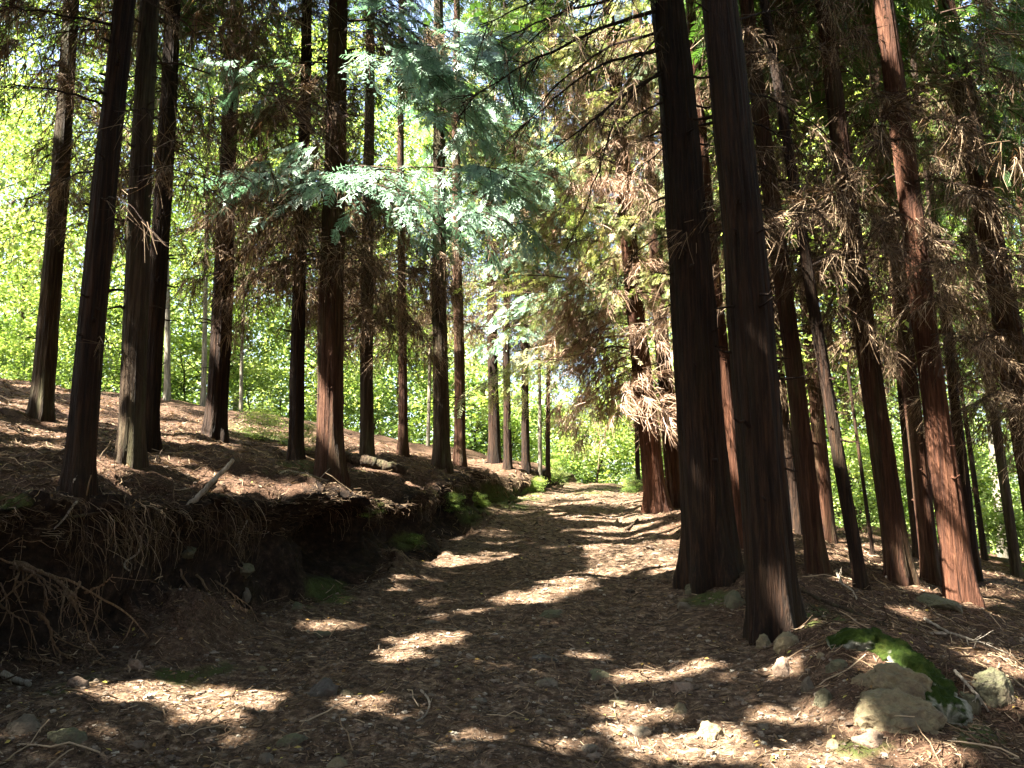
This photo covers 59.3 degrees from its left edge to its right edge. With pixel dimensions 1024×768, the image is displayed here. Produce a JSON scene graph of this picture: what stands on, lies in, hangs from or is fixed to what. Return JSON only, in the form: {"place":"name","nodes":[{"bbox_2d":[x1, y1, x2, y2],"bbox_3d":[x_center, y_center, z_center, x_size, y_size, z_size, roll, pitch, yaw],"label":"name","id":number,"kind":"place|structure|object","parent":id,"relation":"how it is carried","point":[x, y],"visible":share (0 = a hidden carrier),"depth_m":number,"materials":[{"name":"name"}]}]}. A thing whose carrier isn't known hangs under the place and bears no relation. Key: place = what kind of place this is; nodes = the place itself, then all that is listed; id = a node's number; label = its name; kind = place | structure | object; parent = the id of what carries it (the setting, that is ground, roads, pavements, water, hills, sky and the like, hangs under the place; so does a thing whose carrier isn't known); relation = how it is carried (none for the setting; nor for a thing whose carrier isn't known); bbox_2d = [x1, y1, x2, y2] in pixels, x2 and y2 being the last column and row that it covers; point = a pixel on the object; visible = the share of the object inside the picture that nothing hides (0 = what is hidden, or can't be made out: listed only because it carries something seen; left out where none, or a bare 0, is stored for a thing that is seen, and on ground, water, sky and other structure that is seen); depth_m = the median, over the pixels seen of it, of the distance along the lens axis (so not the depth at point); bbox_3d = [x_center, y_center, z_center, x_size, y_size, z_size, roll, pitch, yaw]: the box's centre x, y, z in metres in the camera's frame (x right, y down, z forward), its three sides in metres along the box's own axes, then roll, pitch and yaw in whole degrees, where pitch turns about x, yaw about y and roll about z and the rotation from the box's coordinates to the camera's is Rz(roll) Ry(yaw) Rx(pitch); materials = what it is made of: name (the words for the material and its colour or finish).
{"place":"outdoors","nodes":[
{"label":"outdoors","id":0,"kind":"place"},
{"bbox_2d":[0,481,877,767],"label":"path","id":1,"kind":"structure","parent":0,"point":[362,597],"depth_m":5.45,"materials":[{"name":"soil"}]},
{"bbox_2d":[4,714,40,735],"bbox_3d":[-2.373,1.689,4.374,0.159,0.158,0.149,9,-13,-42],"label":"stone","id":2,"kind":"object","parent":1,"relation":"on","point":[24,724],"visible":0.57,"depth_m":4.35,"materials":[{"name":"grey stone"}]},
{"bbox_2d":[46,727,86,744],"bbox_3d":[-2.119,1.718,4.276,0.188,0.165,0.125,-3,-7,-21],"label":"stone","id":3,"kind":"object","parent":1,"relation":"on","point":[73,735],"visible":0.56,"depth_m":4.25,"materials":[{"name":"grey stone"}]},
{"bbox_2d":[308,677,338,696],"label":"stone","id":4,"kind":"object","parent":1,"relation":"on","point":[324,686],"visible":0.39,"depth_m":5.05,"materials":[{"name":"stone"}]},
{"bbox_2d":[696,720,724,741],"bbox_3d":[1.018,1.831,4.610,0.124,0.205,0.122,7,-12,-35],"label":"stone","id":5,"kind":"object","parent":1,"relation":"on","point":[709,730],"visible":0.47,"depth_m":4.59,"materials":[{"name":"stone"}]},
{"bbox_2d":[0,405,1019,767],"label":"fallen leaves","id":6,"kind":"object","parent":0,"point":[486,671],"depth_m":5.24,"materials":[{"name":"brown plant"}]},
{"bbox_2d":[0,0,1022,497],"label":"sky","id":7,"kind":"structure","parent":0,"point":[429,7],"materials":[{"name":"white"}]},
{"bbox_2d":[0,378,1023,767],"bbox_3d":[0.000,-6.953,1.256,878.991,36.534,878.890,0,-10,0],"label":"ground","id":8,"kind":"structure","parent":0,"point":[312,560],"depth_m":7.42,"materials":[{"name":"soil"}]},
{"bbox_2d":[0,276,31,378],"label":"bush","id":9,"kind":"object","parent":8,"relation":"on","point":[3,359],"visible":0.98,"depth_m":21.84,"materials":[{"name":"green plant"}]},
{"bbox_2d":[0,313,73,386],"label":"bush","id":10,"kind":"object","parent":8,"relation":"on","point":[22,347],"visible":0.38,"depth_m":30.82,"materials":[{"name":"green plant"}]},
{"bbox_2d":[0,0,98,350],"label":"broadleaf tree","id":11,"kind":"object","parent":8,"relation":"on","point":[4,277],"visible":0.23,"depth_m":33.67,"materials":[{"name":"green plant"}]},
{"bbox_2d":[0,74,118,386],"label":"broadleaf tree","id":12,"kind":"object","parent":8,"relation":"on","point":[21,310],"visible":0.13,"depth_m":41.54,"materials":[{"name":"green plant"}]},
{"bbox_2d":[0,132,123,389],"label":"broadleaf tree","id":13,"kind":"object","parent":8,"relation":"on","point":[34,261],"visible":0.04,"depth_m":53.71,"materials":[{"name":"green plant"}]},
{"bbox_2d":[0,535,148,668],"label":"root tangle","id":14,"kind":"object","parent":8,"relation":"hanging from","point":[22,566],"visible":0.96,"depth_m":5.63,"materials":[{"name":"brown wood"}]},
{"bbox_2d":[12,284,175,391],"bbox_3d":[-14.177,-1.082,30.663,5.464,4.198,4.253,6,-11,-31],"label":"bush","id":15,"kind":"object","parent":8,"relation":"on","point":[111,316],"visible":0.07,"depth_m":30.42,"materials":[{"name":"green plant"}]},
{"bbox_2d":[14,289,178,391],"bbox_3d":[-11.064,-0.955,24.075,3.905,3.040,3.562,8,-12,-39],"label":"bush","id":16,"kind":"object","parent":8,"relation":"on","point":[65,309],"visible":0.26,"depth_m":23.67,"materials":[{"name":"green plant"}]},
{"bbox_2d":[0,0,194,307],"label":"broadleaf tree","id":17,"kind":"object","parent":8,"relation":"on","point":[21,228],"visible":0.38,"depth_m":28.07,"materials":[{"name":"green plant"}]},
{"bbox_2d":[0,0,255,421],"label":"conifer tree","id":18,"kind":"object","parent":8,"relation":"on","point":[41,404],"visible":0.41,"depth_m":11.99,"materials":[{"name":"brown plant"}]},
{"bbox_2d":[0,54,263,400],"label":"broadleaf tree","id":19,"kind":"object","parent":8,"relation":"on","point":[19,294],"visible":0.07,"depth_m":38.03,"materials":[{"name":"green plant"}]},
{"bbox_2d":[0,0,286,345],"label":"broadleaf tree","id":20,"kind":"object","parent":8,"relation":"on","point":[120,285],"visible":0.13,"depth_m":31.31,"materials":[{"name":"green plant"}]},
{"bbox_2d":[77,112,246,400],"bbox_3d":[-9.574,-3.863,24.252,3.989,9.350,4.912,-4,-10,24],"label":"sapling","id":21,"kind":"object","parent":8,"relation":"on","point":[167,371],"visible":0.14,"depth_m":23.96,"materials":[{"name":"green plant"}]},
{"bbox_2d":[12,0,327,452],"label":"conifer tree","id":22,"kind":"object","parent":8,"relation":"on","point":[158,284],"visible":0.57,"depth_m":10.70,"materials":[{"name":"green plant"}]},
{"bbox_2d":[0,0,353,539],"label":"conifer tree","id":23,"kind":"object","parent":8,"relation":"on","point":[79,464],"visible":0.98,"depth_m":6.51,"materials":[{"name":"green plant"}]},
{"bbox_2d":[43,48,321,390],"bbox_3d":[-10.253,-5.736,33.109,9.845,14.965,11.960,-7,-12,38],"label":"broadleaf tree","id":24,"kind":"object","parent":8,"relation":"on","point":[189,320],"visible":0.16,"depth_m":31.89,"materials":[{"name":"green plant"}]},
{"bbox_2d":[118,321,263,410],"bbox_3d":[-11.111,-0.220,31.285,4.975,3.404,5.454,6,-11,-30],"label":"bush","id":25,"kind":"object","parent":8,"relation":"on","point":[181,387],"visible":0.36,"depth_m":30.60,"materials":[{"name":"green plant"}]},
{"bbox_2d":[0,0,385,468],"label":"conifer tree","id":26,"kind":"object","parent":8,"relation":"on","point":[131,447],"visible":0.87,"depth_m":7.97,"materials":[{"name":"green plant"}]},
{"bbox_2d":[30,0,380,442],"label":"conifer tree","id":27,"kind":"object","parent":8,"relation":"on","point":[215,423],"visible":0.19,"depth_m":13.08,"materials":[{"name":"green plant"}]},
{"bbox_2d":[45,4,383,410],"bbox_3d":[-12.141,-7.454,39.863,13.411,21.476,14.841,-3,-10,15],"label":"broadleaf tree","id":28,"kind":"object","parent":8,"relation":"on","point":[196,363],"visible":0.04,"depth_m":38.51,"materials":[{"name":"green plant"}]},
{"bbox_2d":[150,109,281,406],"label":"sapling","id":29,"kind":"object","parent":8,"relation":"on","point":[203,389],"visible":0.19,"depth_m":24.37,"materials":[{"name":"green plant"}]},
{"bbox_2d":[169,120,293,411],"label":"sapling","id":30,"kind":"object","parent":8,"relation":"on","point":[241,382],"visible":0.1,"depth_m":25.79,"materials":[{"name":"green plant"}]},
{"bbox_2d":[170,154,308,414],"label":"broadleaf tree","id":31,"kind":"object","parent":8,"relation":"on","point":[246,342],"visible":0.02,"depth_m":51.17,"materials":[{"name":"green plant"}]},
{"bbox_2d":[191,349,308,414],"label":"bush","id":32,"kind":"object","parent":8,"relation":"on","point":[248,385],"visible":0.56,"depth_m":30.53,"materials":[{"name":"green plant"}]},
{"bbox_2d":[230,403,288,440],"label":"plant","id":33,"kind":"object","parent":8,"relation":"on","point":[268,423],"visible":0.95,"depth_m":14.23,"materials":[{"name":"green plant"}]},
{"bbox_2d":[0,467,536,616],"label":"rootlets","id":34,"kind":"object","parent":8,"relation":"hanging from","point":[159,514],"visible":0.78,"depth_m":7.15,"materials":[{"name":"brown plant"}]},
{"bbox_2d":[232,368,314,417],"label":"bush","id":35,"kind":"object","parent":8,"relation":"on","point":[286,402],"visible":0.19,"depth_m":35.45,"materials":[{"name":"green plant"}]},
{"bbox_2d":[157,0,455,460],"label":"conifer tree","id":36,"kind":"object","parent":8,"relation":"on","point":[296,450],"visible":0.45,"depth_m":11.98,"materials":[{"name":"green plant"}]},
{"bbox_2d":[175,1,448,416],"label":"broadleaf tree","id":37,"kind":"object","parent":8,"relation":"on","point":[415,125],"visible":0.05,"depth_m":32.87,"materials":[{"name":"green plant"}]},
{"bbox_2d":[285,353,393,434],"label":"bush","id":38,"kind":"object","parent":8,"relation":"on","point":[314,418],"visible":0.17,"depth_m":29.81,"materials":[{"name":"green plant"}]},
{"bbox_2d":[197,30,482,426],"bbox_3d":[-8.176,-6.508,40.998,13.548,21.010,16.459,8,-13,-41],"label":"broadleaf tree","id":39,"kind":"object","parent":8,"relation":"on","point":[315,356],"visible":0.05,"depth_m":39.61,"materials":[{"name":"green plant"}]},
{"bbox_2d":[219,0,502,456],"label":"conifer tree","id":40,"kind":"object","parent":8,"relation":"on","point":[366,443],"visible":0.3,"depth_m":13.60,"materials":[{"name":"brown plant"}]},
{"bbox_2d":[188,0,558,487],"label":"conifer tree","id":41,"kind":"object","parent":8,"relation":"on","point":[417,59],"visible":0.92,"depth_m":10.93,"materials":[{"name":"green plant"}]},
{"bbox_2d":[345,451,407,473],"bbox_3d":[-2.059,1.176,13.401,1.031,0.381,0.283,-2,-10,9],"label":"fallen log","id":42,"kind":"object","parent":8,"relation":"on","point":[365,460],"visible":0.95,"depth_m":13.31,"materials":[{"name":"brown wood"}]},
{"bbox_2d":[306,367,453,443],"bbox_3d":[-5.318,1.063,34.170,6.440,3.756,5.186,-6,-11,33],"label":"bush","id":43,"kind":"object","parent":8,"relation":"on","point":[375,426],"visible":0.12,"depth_m":33.98,"materials":[{"name":"green plant"}]},
{"bbox_2d":[274,107,497,443],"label":"broadleaf tree","id":44,"kind":"object","parent":8,"relation":"on","point":[394,375],"visible":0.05,"depth_m":51.92,"materials":[{"name":"green plant"}]},
{"bbox_2d":[315,330,481,442],"bbox_3d":[-3.652,0.060,29.534,5.456,4.178,4.246,4,-10,-23],"label":"bush","id":45,"kind":"object","parent":8,"relation":"on","point":[394,427],"visible":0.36,"depth_m":29.36,"materials":[{"name":"green plant"}]},
{"bbox_2d":[262,0,561,455],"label":"conifer tree","id":46,"kind":"object","parent":8,"relation":"on","point":[403,446],"visible":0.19,"depth_m":15.82,"materials":[{"name":"green plant"}]},
{"bbox_2d":[291,0,580,474],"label":"conifer tree","id":47,"kind":"object","parent":8,"relation":"on","point":[441,459],"visible":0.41,"depth_m":15.39,"materials":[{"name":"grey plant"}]},
{"bbox_2d":[349,35,535,394],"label":"broadleaf tree","id":48,"kind":"object","parent":8,"relation":"on","point":[409,131],"visible":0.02,"depth_m":40.41,"materials":[{"name":"green plant"}]},
{"bbox_2d":[375,156,511,445],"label":"sapling","id":49,"kind":"object","parent":8,"relation":"on","point":[428,416],"visible":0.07,"depth_m":24.12,"materials":[{"name":"green plant"}]},
{"bbox_2d":[351,0,579,467],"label":"conifer tree","id":50,"kind":"object","parent":8,"relation":"on","point":[459,454],"visible":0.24,"depth_m":16.63,"materials":[{"name":"green plant"}]},
{"bbox_2d":[390,361,553,459],"bbox_3d":[-1.392,1.003,29.835,5.701,3.555,6.250,6,-11,-31],"label":"bush","id":51,"kind":"object","parent":8,"relation":"on","point":[482,399],"visible":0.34,"depth_m":29.56,"materials":[{"name":"green plant"}]},
{"bbox_2d":[407,242,580,455],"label":"broadleaf tree","id":52,"kind":"object","parent":8,"relation":"on","point":[535,390],"visible":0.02,"depth_m":52.27,"materials":[{"name":"green plant"}]},
{"bbox_2d":[380,0,613,463],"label":"conifer tree","id":53,"kind":"object","parent":8,"relation":"on","point":[494,451],"visible":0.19,"depth_m":21.57,"materials":[{"name":"green plant"}]},
{"bbox_2d":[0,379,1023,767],"bbox_3d":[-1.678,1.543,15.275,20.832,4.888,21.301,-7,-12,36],"label":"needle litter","id":54,"kind":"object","parent":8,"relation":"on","point":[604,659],"visible":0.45,"depth_m":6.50,"materials":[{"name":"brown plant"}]},
{"bbox_2d":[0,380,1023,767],"bbox_3d":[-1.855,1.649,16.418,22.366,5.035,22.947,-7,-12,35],"label":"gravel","id":55,"kind":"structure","parent":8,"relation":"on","point":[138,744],"depth_m":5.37,"materials":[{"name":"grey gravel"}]},
{"bbox_2d":[0,376,1023,767],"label":"twig litter","id":56,"kind":"object","parent":8,"relation":"on","point":[1014,660],"visible":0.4,"depth_m":5.70,"materials":[{"name":"brown wood"}]},
{"bbox_2d":[0,262,1023,559],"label":"woods","id":57,"kind":"object","parent":8,"relation":"on","point":[284,350],"visible":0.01,"depth_m":71.24,"materials":[{"name":"green plant"}]},
{"bbox_2d":[420,0,608,469],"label":"conifer tree","id":58,"kind":"object","parent":8,"relation":"on","point":[507,450],"visible":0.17,"depth_m":21.24,"materials":[{"name":"green plant"}]},
{"bbox_2d":[468,416,569,464],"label":"bush","id":59,"kind":"object","parent":8,"relation":"on","point":[515,442],"visible":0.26,"depth_m":29.66,"materials":[{"name":"green plant"}]},
{"bbox_2d":[447,182,624,484],"bbox_3d":[0.411,-2.144,22.385,5.245,9.350,4.278,0,-10,0],"label":"sapling","id":60,"kind":"object","parent":8,"relation":"on","point":[539,438],"visible":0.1,"depth_m":21.75,"materials":[{"name":"green plant"}]},
{"bbox_2d":[423,0,650,475],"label":"conifer tree","id":61,"kind":"object","parent":8,"relation":"on","point":[525,451],"visible":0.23,"depth_m":21.32,"materials":[{"name":"green plant"}]},
{"bbox_2d":[479,0,612,485],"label":"conifer tree","id":62,"kind":"object","parent":8,"relation":"on","point":[548,471],"visible":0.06,"depth_m":22.25,"materials":[{"name":"green plant"}]},
{"bbox_2d":[511,395,580,472],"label":"bush","id":63,"kind":"object","parent":8,"relation":"on","point":[535,412],"visible":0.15,"depth_m":36.04,"materials":[{"name":"green plant"}]},
{"bbox_2d":[520,395,641,483],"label":"bush","id":64,"kind":"object","parent":8,"relation":"on","point":[573,467],"visible":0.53,"depth_m":30.20,"materials":[{"name":"green plant"}]},
{"bbox_2d":[426,0,744,594],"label":"conifer tree","id":65,"kind":"object","parent":8,"relation":"on","point":[709,555],"visible":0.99,"depth_m":8.63,"materials":[{"name":"brown plant"}]},
{"bbox_2d":[542,420,640,483],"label":"bush","id":66,"kind":"object","parent":8,"relation":"on","point":[602,471],"visible":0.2,"depth_m":35.31,"materials":[{"name":"green plant"}]},
{"bbox_2d":[452,0,764,513],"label":"conifer tree","id":67,"kind":"object","parent":8,"relation":"on","point":[656,499],"visible":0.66,"depth_m":16.10,"materials":[{"name":"orange plant"}]},
{"bbox_2d":[514,0,726,508],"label":"conifer tree","id":68,"kind":"object","parent":8,"relation":"on","point":[671,468],"visible":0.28,"depth_m":16.57,"materials":[{"name":"red plant"}]},
{"bbox_2d":[544,0,724,487],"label":"conifer tree","id":69,"kind":"object","parent":8,"relation":"on","point":[637,462],"visible":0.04,"depth_m":22.75,"materials":[{"name":"green plant"}]},
{"bbox_2d":[563,0,781,430],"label":"conifer tree","id":70,"kind":"object","parent":8,"relation":"on","point":[655,102],"visible":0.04,"depth_m":18.36,"materials":[{"name":"green plant"}]},
{"bbox_2d":[536,5,842,480],"bbox_3d":[6.889,-5.581,33.653,15.202,20.755,14.310,3,-10,-19],"label":"broadleaf tree","id":71,"kind":"object","parent":8,"relation":"on","point":[619,448],"depth_m":31.81,"materials":[{"name":"green plant"}]},
{"bbox_2d":[587,0,846,547],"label":"conifer tree","id":72,"kind":"object","parent":8,"relation":"on","point":[727,398],"visible":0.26,"depth_m":10.54,"materials":[{"name":"orange plant"}]},
{"bbox_2d":[597,0,921,574],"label":"conifer tree","id":73,"kind":"object","parent":8,"relation":"on","point":[816,559],"visible":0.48,"depth_m":9.12,"materials":[{"name":"red plant"}]},
{"bbox_2d":[606,0,929,590],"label":"conifer tree","id":74,"kind":"object","parent":8,"relation":"on","point":[860,580],"visible":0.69,"depth_m":8.57,"materials":[{"name":"brown plant"}]},
{"bbox_2d":[637,0,901,534],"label":"conifer tree","id":75,"kind":"object","parent":8,"relation":"on","point":[792,484],"visible":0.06,"depth_m":15.70,"materials":[{"name":"brown plant"}]},
{"bbox_2d":[618,0,949,543],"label":"conifer tree","id":76,"kind":"object","parent":8,"relation":"on","point":[824,484],"visible":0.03,"depth_m":15.49,"materials":[{"name":"red plant"}]},
{"bbox_2d":[553,0,1020,586],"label":"conifer tree","id":77,"kind":"object","parent":8,"relation":"on","point":[899,568],"visible":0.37,"depth_m":9.54,"materials":[{"name":"red plant"}]},
{"bbox_2d":[610,15,977,486],"bbox_3d":[9.669,-5.370,31.240,15.688,20.614,14.151,-2,-10,14],"label":"broadleaf tree","id":78,"kind":"object","parent":8,"relation":"on","point":[846,426],"visible":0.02,"depth_m":29.37,"materials":[{"name":"green plant"}]},
{"bbox_2d":[686,0,916,645],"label":"conifer tree","id":79,"kind":"object","parent":8,"relation":"on","point":[774,609],"visible":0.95,"depth_m":6.69,"materials":[{"name":"brown plant"}]},
{"bbox_2d":[704,44,1018,554],"bbox_3d":[4.826,-1.872,13.262,4.856,9.350,4.908,0,-10,0],"label":"sapling","id":80,"kind":"object","parent":8,"relation":"on","point":[845,364],"visible":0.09,"depth_m":13.14,"materials":[{"name":"plant"}]},
{"bbox_2d":[851,729,883,748],"bbox_3d":[1.720,1.713,4.304,0.162,0.120,0.162,7,-12,-38],"label":"stone","id":81,"kind":"object","parent":8,"relation":"on","point":[871,738],"visible":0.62,"depth_m":4.26,"materials":[{"name":"beige stone"}]},
{"bbox_2d":[800,588,935,639],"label":"fallen branch","id":82,"kind":"object","parent":8,"relation":"on","point":[830,603],"visible":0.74,"depth_m":7.12,"materials":[{"name":"brown wood"}]},
{"bbox_2d":[827,422,909,531],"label":"bush","id":83,"kind":"object","parent":8,"relation":"on","point":[860,486],"visible":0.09,"depth_m":29.79,"materials":[{"name":"green plant"}]},
{"bbox_2d":[828,426,934,531],"bbox_3d":[8.194,2.343,21.408,3.095,2.618,3.977,5,-11,-29],"label":"bush","id":84,"kind":"object","parent":8,"relation":"on","point":[850,449],"visible":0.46,"depth_m":21.11,"materials":[{"name":"green plant"}]},
{"bbox_2d":[745,0,1023,609],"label":"conifer tree","id":85,"kind":"object","parent":8,"relation":"on","point":[959,579],"visible":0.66,"depth_m":9.01,"materials":[{"name":"orange plant"}]},
{"bbox_2d":[750,0,1023,513],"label":"conifer tree","id":86,"kind":"object","parent":8,"relation":"on","point":[1002,328],"visible":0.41,"depth_m":10.90,"materials":[{"name":"red plant"}]},
{"bbox_2d":[761,0,1020,558],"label":"conifer tree","id":87,"kind":"object","parent":8,"relation":"on","point":[909,491],"visible":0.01,"depth_m":14.85,"materials":[{"name":"brown plant"}]},
{"bbox_2d":[850,662,932,699],"bbox_3d":[1.992,1.631,4.727,0.426,0.336,0.324,5,-3,10],"label":"boulder","id":88,"kind":"object","parent":8,"relation":"on","point":[890,675],"visible":0.46,"depth_m":4.64,"materials":[{"name":"stone"}]},
{"bbox_2d":[773,4,1023,586],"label":"conifer tree","id":89,"kind":"object","parent":8,"relation":"on","point":[929,558],"visible":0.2,"depth_m":11.90,"materials":[{"name":"red plant"}]},
{"bbox_2d":[825,627,973,726],"bbox_3d":[2.176,1.617,4.933,0.449,0.482,0.984,2,-10,-14],"label":"moss","id":90,"kind":"object","parent":8,"relation":"on","point":[947,702],"visible":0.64,"depth_m":4.96,"materials":[{"name":"green plant"}]},
{"bbox_2d":[853,687,946,734],"bbox_3d":[1.891,1.670,4.431,0.473,0.334,0.317,-5,-16,-3],"label":"boulder","id":91,"kind":"object","parent":8,"relation":"on","point":[877,709],"visible":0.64,"depth_m":4.36,"materials":[{"name":"stone"}]},
{"bbox_2d":[794,0,1023,558],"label":"broadleaf tree","id":92,"kind":"object","parent":8,"relation":"on","point":[999,554],"visible":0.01,"depth_m":23.17,"materials":[{"name":"green plant"}]},
{"bbox_2d":[798,0,1023,581],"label":"conifer tree","id":93,"kind":"object","parent":8,"relation":"on","point":[968,499],"visible":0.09,"depth_m":12.54,"materials":[{"name":"brown plant"}]},
{"bbox_2d":[799,98,1022,484],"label":"broadleaf tree","id":94,"kind":"object","parent":8,"relation":"on","point":[827,437],"visible":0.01,"depth_m":32.77,"materials":[{"name":"green plant"}]},
{"bbox_2d":[916,593,962,613],"bbox_3d":[3.919,2.063,8.252,0.484,0.252,0.397,7,-5,-23],"label":"boulder","id":95,"kind":"object","parent":8,"relation":"on","point":[936,601],"visible":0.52,"depth_m":8.15,"materials":[{"name":"stone"}]},
{"bbox_2d":[862,2,1023,578],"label":"conifer tree","id":96,"kind":"object","parent":8,"relation":"on","point":[1015,562],"visible":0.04,"depth_m":16.57,"materials":[{"name":"brown plant"}]},
{"bbox_2d":[864,215,1022,560],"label":"sapling","id":97,"kind":"object","parent":8,"relation":"on","point":[982,542],"visible":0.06,"depth_m":19.21,"materials":[{"name":"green plant"}]},
{"bbox_2d":[900,444,1023,556],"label":"bush","id":98,"kind":"object","parent":8,"relation":"on","point":[996,517],"visible":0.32,"depth_m":20.05,"materials":[{"name":"green plant"}]},
{"bbox_2d":[928,1,1023,477],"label":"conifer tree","id":99,"kind":"object","parent":8,"relation":"on","point":[1019,206],"visible":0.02,"depth_m":22.19,"materials":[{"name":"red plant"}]},
{"bbox_2d":[972,666,1016,707],"bbox_3d":[2.571,1.692,4.835,0.289,0.332,0.224,-1,-14,-15],"label":"boulder","id":100,"kind":"object","parent":8,"relation":"on","point":[1000,693],"visible":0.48,"depth_m":4.76,"materials":[{"name":"stone"}]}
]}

